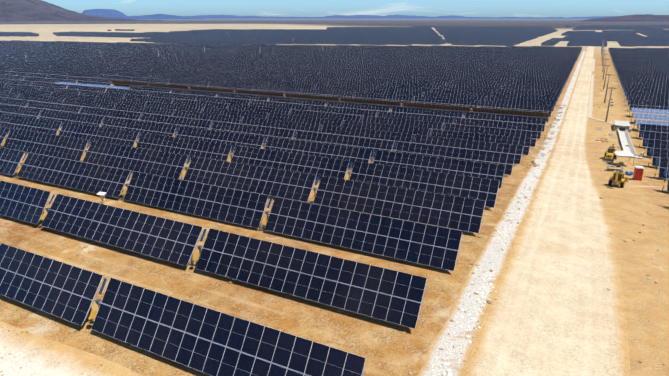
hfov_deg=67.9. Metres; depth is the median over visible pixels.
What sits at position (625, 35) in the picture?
distant solar panels
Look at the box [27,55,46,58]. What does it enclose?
tracker
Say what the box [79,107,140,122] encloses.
tracker
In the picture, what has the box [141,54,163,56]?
tracker
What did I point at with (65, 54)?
tracker
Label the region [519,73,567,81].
tracker
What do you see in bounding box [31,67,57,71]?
tracker
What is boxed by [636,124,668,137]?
tracker
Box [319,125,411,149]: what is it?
tracker
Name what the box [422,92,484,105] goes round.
tracker
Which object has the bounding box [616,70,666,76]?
tracker
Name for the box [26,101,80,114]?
tracker
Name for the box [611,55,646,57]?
tracker
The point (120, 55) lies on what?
tracker
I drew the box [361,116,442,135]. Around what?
tracker
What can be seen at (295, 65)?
tracker
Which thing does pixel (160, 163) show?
tracker
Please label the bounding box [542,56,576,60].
tracker
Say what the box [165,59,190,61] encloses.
tracker
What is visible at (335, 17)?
mountain range
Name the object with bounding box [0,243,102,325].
tracker
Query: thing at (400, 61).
tracker
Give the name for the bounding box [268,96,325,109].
tracker
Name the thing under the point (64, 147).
tracker
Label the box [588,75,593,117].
road drain channel
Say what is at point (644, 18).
hills
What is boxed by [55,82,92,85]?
tracker
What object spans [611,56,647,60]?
tracker
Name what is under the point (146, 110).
tracker
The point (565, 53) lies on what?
tracker
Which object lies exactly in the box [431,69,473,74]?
tracker
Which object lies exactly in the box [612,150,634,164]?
shade canopy
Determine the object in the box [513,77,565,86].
tracker
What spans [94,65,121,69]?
tracker
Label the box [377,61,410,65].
tracker
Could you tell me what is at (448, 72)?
tracker
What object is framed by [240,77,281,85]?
tracker
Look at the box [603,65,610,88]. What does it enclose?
power pole
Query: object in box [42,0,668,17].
sky
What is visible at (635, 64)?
tracker
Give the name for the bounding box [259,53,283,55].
tracker
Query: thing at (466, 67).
tracker
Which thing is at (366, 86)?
tracker
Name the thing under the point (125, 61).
tracker
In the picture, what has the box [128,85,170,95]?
tracker
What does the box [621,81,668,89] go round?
tracker
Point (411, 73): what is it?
tracker
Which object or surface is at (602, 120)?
drain channel link
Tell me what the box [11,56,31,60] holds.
tracker
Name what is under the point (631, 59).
tracker
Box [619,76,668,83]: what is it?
tracker
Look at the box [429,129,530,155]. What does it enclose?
tracker
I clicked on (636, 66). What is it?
tracker
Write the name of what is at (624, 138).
drain channel
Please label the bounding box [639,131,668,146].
tracker
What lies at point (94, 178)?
tracker
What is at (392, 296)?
tracker
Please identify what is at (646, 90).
tracker
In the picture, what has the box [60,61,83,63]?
tracker
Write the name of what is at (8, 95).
tracker
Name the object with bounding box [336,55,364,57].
tracker
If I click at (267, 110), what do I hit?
tracker
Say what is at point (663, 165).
tracker
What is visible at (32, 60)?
tracker
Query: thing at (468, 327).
limestone lumps
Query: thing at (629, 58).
tracker
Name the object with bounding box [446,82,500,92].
tracker
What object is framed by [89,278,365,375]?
tracker
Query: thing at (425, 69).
tracker
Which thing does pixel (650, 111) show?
tracker
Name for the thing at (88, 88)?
tracker
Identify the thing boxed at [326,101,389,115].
tracker
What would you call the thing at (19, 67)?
tracker
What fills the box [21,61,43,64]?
tracker
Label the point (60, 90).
tracker
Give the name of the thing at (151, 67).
tracker
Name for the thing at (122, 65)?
tracker
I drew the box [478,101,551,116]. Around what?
tracker
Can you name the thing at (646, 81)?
tracker
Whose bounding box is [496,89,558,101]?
tracker
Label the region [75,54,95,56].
tracker
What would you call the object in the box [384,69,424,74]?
tracker
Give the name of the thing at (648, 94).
tracker
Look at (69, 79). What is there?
tracker
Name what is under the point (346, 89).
tracker
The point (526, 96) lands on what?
tracker
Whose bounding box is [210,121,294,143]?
tracker
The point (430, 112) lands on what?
tracker
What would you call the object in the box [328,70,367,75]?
tracker
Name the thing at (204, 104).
tracker
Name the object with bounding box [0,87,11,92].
tracker
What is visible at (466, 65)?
tracker
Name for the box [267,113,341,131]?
tracker
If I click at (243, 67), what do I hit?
tracker
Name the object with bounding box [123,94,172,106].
tracker
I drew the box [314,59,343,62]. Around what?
tracker
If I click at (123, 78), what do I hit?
tracker
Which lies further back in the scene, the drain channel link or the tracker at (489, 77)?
the tracker at (489, 77)
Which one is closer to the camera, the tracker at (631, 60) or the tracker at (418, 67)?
the tracker at (418, 67)
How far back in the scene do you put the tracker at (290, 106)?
151.94 m
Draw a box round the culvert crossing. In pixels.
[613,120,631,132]
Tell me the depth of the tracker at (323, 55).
351.83 m
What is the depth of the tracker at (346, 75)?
233.63 m
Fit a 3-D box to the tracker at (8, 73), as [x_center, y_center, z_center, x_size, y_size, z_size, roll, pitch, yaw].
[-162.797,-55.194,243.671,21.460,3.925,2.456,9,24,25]
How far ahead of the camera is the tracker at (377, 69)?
260.53 m
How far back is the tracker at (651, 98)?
165.95 m
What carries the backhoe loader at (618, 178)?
on the terrain
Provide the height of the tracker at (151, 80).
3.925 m
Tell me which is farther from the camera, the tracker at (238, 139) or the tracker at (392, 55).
the tracker at (392, 55)
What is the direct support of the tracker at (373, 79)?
on the terrain
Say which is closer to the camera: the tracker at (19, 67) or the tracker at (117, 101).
the tracker at (117, 101)
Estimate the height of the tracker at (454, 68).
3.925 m
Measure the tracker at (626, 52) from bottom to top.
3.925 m
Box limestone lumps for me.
[428,90,570,375]
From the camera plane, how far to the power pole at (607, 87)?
173.79 m
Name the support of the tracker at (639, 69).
on the terrain
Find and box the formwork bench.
[606,165,623,170]
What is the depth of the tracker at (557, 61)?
305.93 m
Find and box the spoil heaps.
[526,104,621,167]
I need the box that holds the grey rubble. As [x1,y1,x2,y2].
[538,108,615,156]
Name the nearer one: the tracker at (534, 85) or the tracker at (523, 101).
the tracker at (523, 101)
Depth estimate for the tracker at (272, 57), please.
333.36 m
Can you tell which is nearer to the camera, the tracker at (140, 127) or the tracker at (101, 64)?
the tracker at (140, 127)
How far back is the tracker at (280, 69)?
260.72 m
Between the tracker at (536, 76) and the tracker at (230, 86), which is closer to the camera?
the tracker at (230, 86)
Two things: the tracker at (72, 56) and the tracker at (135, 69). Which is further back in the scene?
the tracker at (72, 56)
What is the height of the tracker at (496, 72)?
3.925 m
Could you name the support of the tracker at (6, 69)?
on the terrain
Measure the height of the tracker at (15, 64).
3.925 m
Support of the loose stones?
on the terrain
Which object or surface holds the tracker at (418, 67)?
on the terrain
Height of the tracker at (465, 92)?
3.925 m
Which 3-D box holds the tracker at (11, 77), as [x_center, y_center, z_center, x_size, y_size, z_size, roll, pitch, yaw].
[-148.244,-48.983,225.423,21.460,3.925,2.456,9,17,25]
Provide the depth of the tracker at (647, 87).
192.44 m
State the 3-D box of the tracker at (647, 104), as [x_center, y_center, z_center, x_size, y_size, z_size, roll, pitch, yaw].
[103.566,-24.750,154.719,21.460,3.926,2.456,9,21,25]
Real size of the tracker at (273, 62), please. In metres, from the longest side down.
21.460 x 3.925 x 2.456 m
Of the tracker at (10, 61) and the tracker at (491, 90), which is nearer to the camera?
the tracker at (491, 90)
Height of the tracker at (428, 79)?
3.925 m
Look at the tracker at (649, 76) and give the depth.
227.71 m
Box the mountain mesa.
[82,9,201,18]
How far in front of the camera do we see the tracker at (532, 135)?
115.10 m
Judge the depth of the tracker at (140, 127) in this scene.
105.73 m
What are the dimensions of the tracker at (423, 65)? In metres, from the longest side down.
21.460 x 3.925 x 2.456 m
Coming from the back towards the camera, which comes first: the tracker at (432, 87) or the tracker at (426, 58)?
the tracker at (426, 58)
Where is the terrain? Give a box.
[0,19,668,375]
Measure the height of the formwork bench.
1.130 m
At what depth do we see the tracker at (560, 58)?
323.32 m
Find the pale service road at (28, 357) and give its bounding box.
[0,321,142,375]
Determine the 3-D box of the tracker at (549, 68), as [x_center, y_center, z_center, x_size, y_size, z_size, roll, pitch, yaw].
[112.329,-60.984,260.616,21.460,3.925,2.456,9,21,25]
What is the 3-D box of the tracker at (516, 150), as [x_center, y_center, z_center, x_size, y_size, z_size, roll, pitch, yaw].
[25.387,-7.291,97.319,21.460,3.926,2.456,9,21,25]
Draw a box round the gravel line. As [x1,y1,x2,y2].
[418,51,585,375]
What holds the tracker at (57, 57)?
on the terrain
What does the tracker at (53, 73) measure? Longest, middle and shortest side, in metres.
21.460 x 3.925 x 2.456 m
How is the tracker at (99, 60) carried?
on the terrain
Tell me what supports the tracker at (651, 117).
on the terrain
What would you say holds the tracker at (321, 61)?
on the terrain
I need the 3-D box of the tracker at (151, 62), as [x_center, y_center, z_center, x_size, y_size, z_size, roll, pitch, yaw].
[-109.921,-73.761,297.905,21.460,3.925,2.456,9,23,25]
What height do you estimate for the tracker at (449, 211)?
3.925 m
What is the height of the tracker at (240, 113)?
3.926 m
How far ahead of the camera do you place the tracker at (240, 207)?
59.02 m
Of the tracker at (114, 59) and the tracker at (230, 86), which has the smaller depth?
the tracker at (230, 86)
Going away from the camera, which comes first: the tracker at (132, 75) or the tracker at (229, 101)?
the tracker at (229, 101)
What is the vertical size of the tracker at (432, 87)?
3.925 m
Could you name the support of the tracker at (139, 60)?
on the terrain
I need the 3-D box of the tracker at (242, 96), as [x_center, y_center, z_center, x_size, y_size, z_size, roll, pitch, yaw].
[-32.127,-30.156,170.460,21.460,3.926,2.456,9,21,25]
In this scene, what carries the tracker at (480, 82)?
on the terrain
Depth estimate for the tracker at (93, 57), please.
333.95 m
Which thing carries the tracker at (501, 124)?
on the terrain
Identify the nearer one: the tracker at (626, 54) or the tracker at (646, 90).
the tracker at (646, 90)
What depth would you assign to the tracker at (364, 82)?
206.25 m
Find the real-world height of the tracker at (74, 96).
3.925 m
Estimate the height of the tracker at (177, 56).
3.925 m
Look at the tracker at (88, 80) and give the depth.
215.97 m
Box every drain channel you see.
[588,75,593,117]
[617,129,636,155]
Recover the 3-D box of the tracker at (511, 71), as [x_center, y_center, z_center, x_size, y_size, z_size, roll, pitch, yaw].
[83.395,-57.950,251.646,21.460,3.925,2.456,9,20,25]
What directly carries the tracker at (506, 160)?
on the terrain
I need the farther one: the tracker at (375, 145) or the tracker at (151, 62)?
the tracker at (151, 62)
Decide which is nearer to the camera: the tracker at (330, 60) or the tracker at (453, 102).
the tracker at (453, 102)
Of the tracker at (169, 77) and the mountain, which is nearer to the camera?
the tracker at (169, 77)
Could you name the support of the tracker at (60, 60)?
on the terrain
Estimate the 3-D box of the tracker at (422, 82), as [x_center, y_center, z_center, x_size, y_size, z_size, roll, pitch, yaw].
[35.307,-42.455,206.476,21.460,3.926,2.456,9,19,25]
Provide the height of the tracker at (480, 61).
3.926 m
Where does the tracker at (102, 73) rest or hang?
on the terrain
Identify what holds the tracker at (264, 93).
on the terrain
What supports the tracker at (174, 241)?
on the terrain
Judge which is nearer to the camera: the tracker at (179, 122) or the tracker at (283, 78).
the tracker at (179, 122)
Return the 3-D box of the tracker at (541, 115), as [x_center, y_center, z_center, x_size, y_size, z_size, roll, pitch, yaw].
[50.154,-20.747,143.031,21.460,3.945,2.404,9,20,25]
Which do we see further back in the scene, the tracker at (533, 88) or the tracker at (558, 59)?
the tracker at (558, 59)
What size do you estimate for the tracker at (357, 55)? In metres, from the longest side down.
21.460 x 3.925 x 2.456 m
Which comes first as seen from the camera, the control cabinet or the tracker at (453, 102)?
the control cabinet
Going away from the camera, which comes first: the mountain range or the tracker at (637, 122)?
the tracker at (637, 122)
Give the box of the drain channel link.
[590,118,614,124]
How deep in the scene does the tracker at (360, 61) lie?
306.77 m
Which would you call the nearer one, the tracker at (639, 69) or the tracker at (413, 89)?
the tracker at (413, 89)
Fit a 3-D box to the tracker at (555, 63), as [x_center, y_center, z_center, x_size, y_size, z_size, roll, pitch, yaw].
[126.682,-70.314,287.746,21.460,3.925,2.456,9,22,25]
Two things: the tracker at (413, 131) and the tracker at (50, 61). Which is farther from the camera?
the tracker at (50, 61)
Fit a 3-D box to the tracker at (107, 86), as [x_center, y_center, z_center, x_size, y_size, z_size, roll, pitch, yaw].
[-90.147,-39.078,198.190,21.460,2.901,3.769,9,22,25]
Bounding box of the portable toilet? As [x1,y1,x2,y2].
[632,166,643,180]
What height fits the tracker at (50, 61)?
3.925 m
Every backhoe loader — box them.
[602,143,616,162]
[608,170,627,187]
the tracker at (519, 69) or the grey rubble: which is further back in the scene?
the tracker at (519, 69)
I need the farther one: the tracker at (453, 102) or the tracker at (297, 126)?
the tracker at (453, 102)
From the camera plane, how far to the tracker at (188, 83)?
206.75 m
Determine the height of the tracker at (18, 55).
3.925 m
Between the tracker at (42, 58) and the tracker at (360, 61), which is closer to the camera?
the tracker at (360, 61)
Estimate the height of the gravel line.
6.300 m
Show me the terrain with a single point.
(645, 299)
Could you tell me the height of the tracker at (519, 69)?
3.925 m
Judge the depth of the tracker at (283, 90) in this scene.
188.35 m
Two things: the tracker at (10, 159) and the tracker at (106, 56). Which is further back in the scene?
the tracker at (106, 56)
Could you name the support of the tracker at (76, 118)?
on the terrain
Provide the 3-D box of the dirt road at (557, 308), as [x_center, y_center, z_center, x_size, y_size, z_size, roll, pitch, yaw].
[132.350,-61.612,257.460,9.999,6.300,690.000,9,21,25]
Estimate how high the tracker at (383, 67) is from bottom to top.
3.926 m
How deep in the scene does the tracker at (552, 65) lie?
279.20 m
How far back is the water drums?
88.35 m
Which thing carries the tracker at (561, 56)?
on the terrain
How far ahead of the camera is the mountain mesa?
13202.44 m
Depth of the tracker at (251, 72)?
243.06 m
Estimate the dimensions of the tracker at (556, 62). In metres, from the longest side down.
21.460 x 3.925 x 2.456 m
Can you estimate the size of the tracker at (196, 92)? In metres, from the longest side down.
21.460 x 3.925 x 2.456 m
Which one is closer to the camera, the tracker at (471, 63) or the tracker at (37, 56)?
the tracker at (471, 63)
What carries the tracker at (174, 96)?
on the terrain
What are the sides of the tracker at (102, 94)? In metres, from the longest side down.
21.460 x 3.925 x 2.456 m
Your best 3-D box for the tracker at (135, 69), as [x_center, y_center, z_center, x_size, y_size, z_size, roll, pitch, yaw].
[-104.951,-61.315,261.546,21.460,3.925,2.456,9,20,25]
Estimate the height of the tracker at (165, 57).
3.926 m
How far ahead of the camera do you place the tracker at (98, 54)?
361.25 m
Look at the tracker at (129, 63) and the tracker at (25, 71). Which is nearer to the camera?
the tracker at (25, 71)
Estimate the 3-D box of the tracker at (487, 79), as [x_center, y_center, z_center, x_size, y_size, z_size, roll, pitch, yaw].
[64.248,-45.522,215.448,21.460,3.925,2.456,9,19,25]
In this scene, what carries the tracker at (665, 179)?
on the terrain
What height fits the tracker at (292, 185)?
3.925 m
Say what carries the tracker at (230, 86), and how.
on the terrain
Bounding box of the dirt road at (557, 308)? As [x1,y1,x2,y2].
[463,46,631,375]
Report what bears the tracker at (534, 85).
on the terrain
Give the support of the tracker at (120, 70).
on the terrain
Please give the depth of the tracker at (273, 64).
288.22 m
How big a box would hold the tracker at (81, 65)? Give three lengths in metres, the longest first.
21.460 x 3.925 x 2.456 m
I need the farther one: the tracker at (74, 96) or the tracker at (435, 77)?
the tracker at (435, 77)
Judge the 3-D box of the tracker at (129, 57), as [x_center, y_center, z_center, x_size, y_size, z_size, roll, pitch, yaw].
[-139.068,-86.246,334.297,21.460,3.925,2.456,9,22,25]
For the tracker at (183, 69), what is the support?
on the terrain
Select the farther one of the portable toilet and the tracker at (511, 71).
the tracker at (511, 71)
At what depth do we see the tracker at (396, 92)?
179.11 m
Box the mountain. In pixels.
[0,0,163,21]
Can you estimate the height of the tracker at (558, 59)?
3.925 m
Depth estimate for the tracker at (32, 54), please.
361.14 m
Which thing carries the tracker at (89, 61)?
on the terrain
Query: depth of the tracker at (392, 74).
233.69 m
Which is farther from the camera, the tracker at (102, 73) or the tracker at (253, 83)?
the tracker at (102, 73)
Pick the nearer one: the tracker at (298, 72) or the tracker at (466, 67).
the tracker at (298, 72)
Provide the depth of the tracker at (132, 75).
234.10 m
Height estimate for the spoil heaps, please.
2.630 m
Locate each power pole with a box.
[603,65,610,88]
[604,74,610,101]
[605,87,616,121]
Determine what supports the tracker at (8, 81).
on the terrain
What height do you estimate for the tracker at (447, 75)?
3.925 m
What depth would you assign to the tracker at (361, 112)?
142.74 m
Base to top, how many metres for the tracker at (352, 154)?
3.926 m
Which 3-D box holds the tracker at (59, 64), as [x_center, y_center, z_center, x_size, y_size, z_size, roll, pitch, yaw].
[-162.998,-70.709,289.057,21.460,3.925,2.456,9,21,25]
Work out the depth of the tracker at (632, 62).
299.62 m
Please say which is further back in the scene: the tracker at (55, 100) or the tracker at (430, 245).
the tracker at (55, 100)
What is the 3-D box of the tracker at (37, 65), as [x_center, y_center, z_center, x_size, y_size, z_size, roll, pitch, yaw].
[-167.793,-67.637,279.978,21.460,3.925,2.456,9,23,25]
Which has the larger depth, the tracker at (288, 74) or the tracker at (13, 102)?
the tracker at (288, 74)
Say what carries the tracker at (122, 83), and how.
on the terrain
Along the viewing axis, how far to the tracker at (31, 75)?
234.56 m
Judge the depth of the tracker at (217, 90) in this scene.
187.80 m
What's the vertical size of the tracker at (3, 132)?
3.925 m
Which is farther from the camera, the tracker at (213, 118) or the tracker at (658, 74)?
the tracker at (658, 74)
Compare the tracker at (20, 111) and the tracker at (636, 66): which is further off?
the tracker at (636, 66)
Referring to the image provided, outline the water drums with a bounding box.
[625,171,632,175]
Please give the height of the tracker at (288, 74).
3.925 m
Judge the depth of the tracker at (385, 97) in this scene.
170.02 m
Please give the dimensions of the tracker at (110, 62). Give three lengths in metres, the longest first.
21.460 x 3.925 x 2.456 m
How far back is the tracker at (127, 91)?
179.40 m
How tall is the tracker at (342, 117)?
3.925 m
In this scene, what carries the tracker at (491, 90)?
on the terrain
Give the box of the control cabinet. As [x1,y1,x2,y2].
[96,192,105,203]
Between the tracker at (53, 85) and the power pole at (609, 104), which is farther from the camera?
the tracker at (53, 85)
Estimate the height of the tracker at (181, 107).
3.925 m
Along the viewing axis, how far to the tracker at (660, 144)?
103.94 m
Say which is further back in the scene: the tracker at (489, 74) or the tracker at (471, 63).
the tracker at (471, 63)
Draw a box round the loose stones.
[0,104,668,375]
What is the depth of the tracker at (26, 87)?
188.75 m
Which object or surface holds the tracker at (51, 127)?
on the terrain
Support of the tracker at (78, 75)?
on the terrain
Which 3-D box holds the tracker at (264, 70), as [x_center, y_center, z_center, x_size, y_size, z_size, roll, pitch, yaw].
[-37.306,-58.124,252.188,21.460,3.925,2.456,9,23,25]
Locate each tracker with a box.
[0,58,15,59]
[0,60,19,64]
[0,68,11,71]
[0,71,17,75]
[0,75,23,80]
[0,79,31,86]
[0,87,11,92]
[0,92,18,98]
[0,97,27,106]
[0,104,40,118]
[0,114,61,134]
[0,127,9,144]
[0,147,24,174]
[0,180,50,223]
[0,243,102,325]
[2,128,87,160]
[3,62,25,67]
[4,83,40,92]
[7,65,31,69]
[8,54,26,56]
[10,88,50,98]
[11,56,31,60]
[11,68,38,73]
[16,59,36,62]
[16,72,46,79]
[16,153,129,197]
[17,94,63,105]
[18,52,35,54]
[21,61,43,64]
[23,53,40,55]
[23,77,55,83]
[25,64,49,69]
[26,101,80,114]
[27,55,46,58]
[30,82,66,90]
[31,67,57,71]
[32,57,52,59]
[37,60,59,62]
[38,70,67,77]
[39,110,102,126]
[40,87,79,96]
[40,194,202,265]
[43,62,67,67]
[46,75,77,82]
[47,56,67,60]
[50,65,75,70]
[50,92,95,103]
[53,58,75,62]
[55,53,74,55]
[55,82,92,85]
[56,122,138,146]
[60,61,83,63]
[61,55,81,57]
[63,98,114,111]
[66,85,105,94]
[67,64,93,67]
[67,72,98,79]
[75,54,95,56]
[76,60,98,63]
[76,77,112,85]
[79,90,123,100]
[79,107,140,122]
[82,56,103,58]
[82,141,187,179]
[85,62,109,67]
[86,70,117,77]
[87,53,107,55]
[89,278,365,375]
[90,58,113,61]
[91,84,129,88]
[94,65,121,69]
[95,55,116,58]
[95,97,145,108]
[98,75,131,80]
[99,61,124,65]
[101,117,176,137]
[104,68,134,75]
[105,57,127,60]
[106,88,148,98]
[109,54,129,57]
[110,64,136,67]
[110,80,147,86]
[113,60,138,64]
[113,104,173,118]
[117,72,150,79]
[118,56,139,58]
[121,67,150,72]
[122,171,268,228]
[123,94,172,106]
[125,62,151,67]
[127,59,151,62]
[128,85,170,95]
[131,77,168,85]
[134,133,231,160]
[137,65,165,69]
[139,61,165,64]
[139,113,211,132]
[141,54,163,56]
[145,101,202,115]
[147,83,189,90]
[148,92,196,103]
[150,75,186,82]
[151,64,179,67]
[152,56,176,58]
[164,53,185,55]
[165,55,187,58]
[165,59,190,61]
[166,67,197,72]
[168,79,208,88]
[170,88,216,99]
[173,99,227,111]
[173,110,240,127]
[175,126,264,151]
[182,156,315,201]
[186,77,225,85]
[188,86,233,93]
[193,228,426,328]
[195,96,249,108]
[201,107,266,123]
[208,82,252,92]
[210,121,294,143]
[216,92,267,104]
[224,65,255,69]
[225,79,267,88]
[227,104,289,118]
[228,145,348,180]
[231,70,267,77]
[234,89,283,98]
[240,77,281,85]
[240,117,319,137]
[242,54,266,56]
[244,69,279,74]
[247,62,277,66]
[249,100,308,114]
[252,85,300,93]
[255,75,294,82]
[256,67,290,72]
[257,61,287,65]
[258,56,285,59]
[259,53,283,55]
[262,197,461,270]
[263,137,371,167]
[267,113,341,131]
[268,72,306,79]
[268,82,314,92]
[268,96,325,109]
[278,64,310,67]
[280,71,317,77]
[282,80,327,88]
[283,93,339,105]
[290,109,360,126]
[293,130,393,157]
[295,77,338,85]
[300,89,353,100]
[306,60,336,63]
[307,74,348,82]
[308,105,376,121]
[310,54,335,56]
[311,176,484,232]
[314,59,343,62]
[315,85,365,96]
[318,73,358,78]
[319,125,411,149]
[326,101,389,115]
[327,82,376,92]
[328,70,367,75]
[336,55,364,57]
[337,61,369,64]
[339,79,385,88]
[339,97,400,108]
[342,120,428,142]
[344,54,370,57]
[345,60,375,63]
[346,161,499,207]
[347,67,383,72]
[349,77,395,85]
[353,92,412,105]
[355,65,391,69]
[359,75,403,82]
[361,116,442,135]
[366,89,421,100]
[368,72,410,79]
[371,150,504,188]
[377,55,404,56]
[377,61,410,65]
[377,85,430,96]
[377,111,453,129]
[378,71,418,76]
[383,60,415,63]
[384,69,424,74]
[387,82,438,92]
[390,106,462,122]
[392,67,430,70]
[393,141,514,174]
[396,80,445,88]
[399,65,436,68]
[400,57,430,59]
[401,102,469,115]
[404,77,451,85]
[405,64,441,68]
[412,75,457,82]
[412,96,477,110]
[412,135,522,163]
[420,72,463,79]
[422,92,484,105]
[425,70,468,76]
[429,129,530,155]
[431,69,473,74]
[431,89,490,100]
[437,67,477,72]
[439,85,495,96]
[442,65,481,70]
[443,123,537,147]
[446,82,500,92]
[447,64,485,66]
[452,79,504,88]
[453,62,488,66]
[454,118,542,139]
[458,77,508,85]
[460,60,495,63]
[463,112,545,130]
[464,75,512,81]
[469,73,515,79]
[471,107,548,124]
[475,71,518,76]
[478,69,521,74]
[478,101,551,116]
[482,67,524,71]
[485,96,554,111]
[491,92,556,105]
[494,62,530,66]
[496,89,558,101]
[501,85,560,97]
[505,82,562,93]
[509,80,563,88]
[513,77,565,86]
[516,75,566,83]
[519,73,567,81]
[525,69,569,76]
[527,67,570,73]
[531,65,571,71]
[532,64,572,68]
[535,62,573,69]
[537,61,574,67]
[539,59,575,62]
[539,60,574,65]
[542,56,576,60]
[542,58,575,63]
[545,55,577,58]
[545,56,577,57]
[548,53,578,56]
[610,53,643,56]
[611,52,640,53]
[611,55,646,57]
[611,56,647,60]
[612,57,648,59]
[612,58,650,62]
[612,60,651,64]
[613,61,653,65]
[613,62,655,67]
[614,63,657,67]
[614,65,659,70]
[615,66,661,72]
[616,68,663,72]
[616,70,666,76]
[617,72,668,77]
[618,74,668,79]
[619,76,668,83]
[620,79,668,86]
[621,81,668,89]
[622,84,668,93]
[623,88,668,96]
[624,91,668,101]
[625,95,668,105]
[627,100,668,109]
[629,108,668,114]
[631,113,668,121]
[633,120,668,129]
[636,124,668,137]
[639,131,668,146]
[643,139,668,156]
[648,148,668,166]
[654,157,668,178]
[662,169,668,191]
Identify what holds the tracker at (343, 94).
on the terrain
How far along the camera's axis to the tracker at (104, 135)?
96.17 m
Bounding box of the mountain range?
[187,14,652,18]
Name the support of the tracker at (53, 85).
on the terrain
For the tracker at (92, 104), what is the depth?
143.02 m
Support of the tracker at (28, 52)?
on the terrain
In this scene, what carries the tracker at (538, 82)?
on the terrain
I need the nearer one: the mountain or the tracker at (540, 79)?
the tracker at (540, 79)
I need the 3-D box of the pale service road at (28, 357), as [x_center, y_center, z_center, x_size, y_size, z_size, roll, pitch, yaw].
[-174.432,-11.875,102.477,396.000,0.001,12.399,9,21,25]
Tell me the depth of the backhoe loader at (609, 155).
100.39 m
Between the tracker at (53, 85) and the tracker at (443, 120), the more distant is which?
the tracker at (53, 85)
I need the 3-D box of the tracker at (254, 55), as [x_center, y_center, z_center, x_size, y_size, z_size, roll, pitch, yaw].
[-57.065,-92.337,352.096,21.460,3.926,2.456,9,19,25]
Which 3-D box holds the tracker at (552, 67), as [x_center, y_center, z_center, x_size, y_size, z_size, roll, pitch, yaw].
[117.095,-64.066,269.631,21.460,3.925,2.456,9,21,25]
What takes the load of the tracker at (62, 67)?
on the terrain
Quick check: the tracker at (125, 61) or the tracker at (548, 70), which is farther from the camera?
the tracker at (125, 61)
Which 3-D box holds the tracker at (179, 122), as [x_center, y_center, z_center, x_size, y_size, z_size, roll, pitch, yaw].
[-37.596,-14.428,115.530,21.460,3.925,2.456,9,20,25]
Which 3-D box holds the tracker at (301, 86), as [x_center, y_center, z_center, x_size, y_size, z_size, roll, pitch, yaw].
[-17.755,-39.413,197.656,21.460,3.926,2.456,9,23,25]
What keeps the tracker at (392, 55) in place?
on the terrain
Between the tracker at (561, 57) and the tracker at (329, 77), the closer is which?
the tracker at (329, 77)
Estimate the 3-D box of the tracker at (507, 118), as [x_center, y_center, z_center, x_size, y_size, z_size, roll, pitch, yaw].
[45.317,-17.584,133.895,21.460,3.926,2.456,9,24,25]
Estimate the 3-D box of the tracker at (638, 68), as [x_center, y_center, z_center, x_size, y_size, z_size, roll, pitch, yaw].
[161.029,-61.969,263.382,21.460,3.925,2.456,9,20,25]
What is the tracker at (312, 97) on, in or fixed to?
on the terrain
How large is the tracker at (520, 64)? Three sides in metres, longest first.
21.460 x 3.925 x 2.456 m
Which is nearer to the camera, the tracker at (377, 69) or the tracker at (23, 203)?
the tracker at (23, 203)
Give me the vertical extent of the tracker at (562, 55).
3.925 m
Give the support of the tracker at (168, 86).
on the terrain
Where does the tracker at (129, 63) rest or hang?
on the terrain
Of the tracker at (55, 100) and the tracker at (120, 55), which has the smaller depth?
the tracker at (55, 100)
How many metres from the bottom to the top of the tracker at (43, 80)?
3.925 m
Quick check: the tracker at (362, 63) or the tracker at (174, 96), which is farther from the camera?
the tracker at (362, 63)
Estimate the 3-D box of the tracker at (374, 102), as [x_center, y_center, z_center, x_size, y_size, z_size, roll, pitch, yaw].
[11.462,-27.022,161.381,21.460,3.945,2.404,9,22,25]
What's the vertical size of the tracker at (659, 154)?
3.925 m
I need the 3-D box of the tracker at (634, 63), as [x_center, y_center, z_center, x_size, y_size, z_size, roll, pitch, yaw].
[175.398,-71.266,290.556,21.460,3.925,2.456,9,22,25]
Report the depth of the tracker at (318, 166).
77.70 m
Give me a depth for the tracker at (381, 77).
224.39 m
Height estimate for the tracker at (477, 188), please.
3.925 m
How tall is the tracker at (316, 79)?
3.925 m
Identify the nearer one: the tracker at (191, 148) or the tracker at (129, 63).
the tracker at (191, 148)
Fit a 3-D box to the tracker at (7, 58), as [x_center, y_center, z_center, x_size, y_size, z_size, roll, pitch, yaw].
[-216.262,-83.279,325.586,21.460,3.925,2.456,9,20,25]
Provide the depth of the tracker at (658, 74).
236.59 m
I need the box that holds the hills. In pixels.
[580,14,668,21]
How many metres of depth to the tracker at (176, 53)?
369.37 m
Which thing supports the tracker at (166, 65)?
on the terrain
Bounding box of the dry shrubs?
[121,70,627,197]
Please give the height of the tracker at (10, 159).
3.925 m
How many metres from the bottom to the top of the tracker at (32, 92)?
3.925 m
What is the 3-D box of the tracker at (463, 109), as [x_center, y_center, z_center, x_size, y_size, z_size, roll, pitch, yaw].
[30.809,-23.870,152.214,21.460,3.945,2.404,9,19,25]
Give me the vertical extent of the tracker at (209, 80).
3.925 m
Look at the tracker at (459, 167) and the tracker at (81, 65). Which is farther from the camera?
the tracker at (81, 65)
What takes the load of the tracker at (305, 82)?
on the terrain

